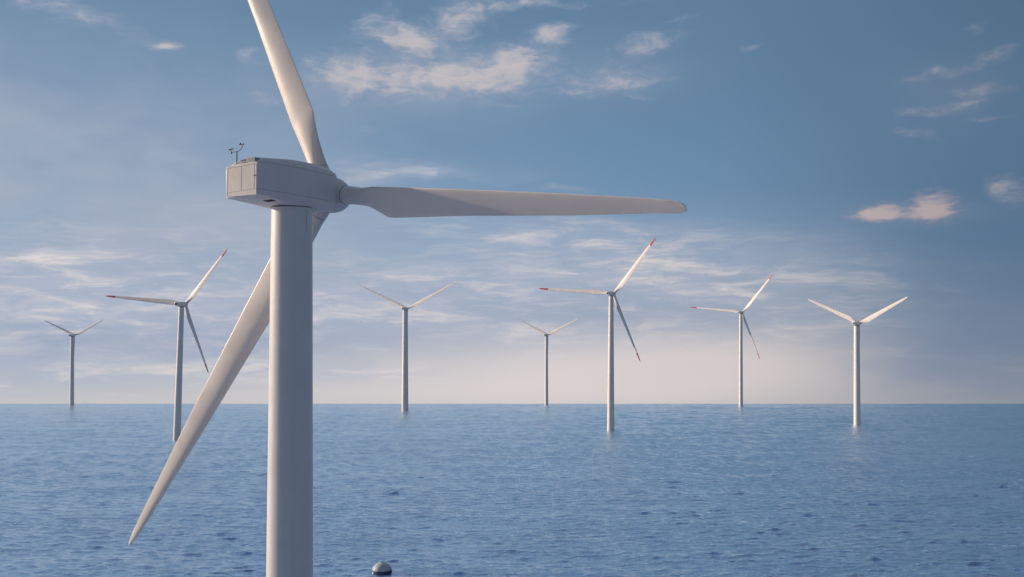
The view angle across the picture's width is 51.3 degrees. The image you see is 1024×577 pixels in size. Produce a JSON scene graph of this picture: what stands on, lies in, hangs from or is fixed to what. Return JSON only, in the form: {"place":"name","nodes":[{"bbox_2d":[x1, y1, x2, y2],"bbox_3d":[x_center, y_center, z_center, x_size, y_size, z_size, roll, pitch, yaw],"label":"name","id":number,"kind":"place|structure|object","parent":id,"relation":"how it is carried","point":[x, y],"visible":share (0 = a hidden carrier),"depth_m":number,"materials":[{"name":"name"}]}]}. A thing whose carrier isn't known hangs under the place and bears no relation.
{"place":"outdoors","nodes":[
{"label":"outdoors","id":0,"kind":"place"},
{"bbox_2d":[0,403,1023,576],"bbox_3d":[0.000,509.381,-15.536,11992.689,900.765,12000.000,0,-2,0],"label":"sea","id":1,"kind":"structure","parent":0,"point":[664,490],"depth_m":401.35,"materials":[{"name":"liquid"}]},
{"bbox_2d":[44,319,103,404],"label":"wind turbine","id":2,"kind":"object","parent":1,"relation":"in","point":[72,341],"visible":0.98,"depth_m":1315.55,"materials":[{"name":"metal"}]},
{"bbox_2d":[107,249,226,439],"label":"wind turbine","id":3,"kind":"object","parent":1,"relation":"in","point":[178,397],"visible":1,"depth_m":628.16,"materials":[{"name":"metal"}]},
{"bbox_2d":[372,561,391,574],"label":"buoy","id":4,"kind":"object","parent":1,"relation":"on","point":[381,568],"visible":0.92,"depth_m":260.36,"materials":[{"name":"white plastic"}]},
{"bbox_2d":[358,281,456,409],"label":"wind turbine","id":5,"kind":"object","parent":1,"relation":"in","point":[405,363],"visible":0.98,"depth_m":1061.20,"materials":[{"name":"metal"}]},
{"bbox_2d":[129,0,686,576],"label":"wind turbine","id":6,"kind":"object","parent":1,"relation":"in","point":[301,200],"visible":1,"depth_m":89.32,"materials":[{"name":"paint"}]},
{"bbox_2d":[518,319,576,404],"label":"wind turbine","id":7,"kind":"object","parent":1,"relation":"in","point":[546,335],"visible":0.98,"depth_m":1337.92,"materials":[{"name":"metal"}]},
{"bbox_2d":[539,239,654,430],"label":"wind turbine","id":8,"kind":"object","parent":1,"relation":"in","point":[610,402],"visible":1,"depth_m":710.60,"materials":[{"name":"metal"}]},
{"bbox_2d":[692,274,772,405],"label":"wind turbine","id":9,"kind":"object","parent":1,"relation":"in","point":[741,313],"visible":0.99,"depth_m":1231.45,"materials":[{"name":"metal"}]},
{"bbox_2d":[808,297,906,423],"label":"wind turbine","id":10,"kind":"object","parent":1,"relation":"in","point":[857,408],"visible":0.99,"depth_m":776.27,"materials":[{"name":"metal"}]},
{"bbox_2d":[0,0,1023,403],"label":"sky","id":11,"kind":"structure","parent":0,"point":[865,157],"materials":[{"name":"blue"}]}
]}

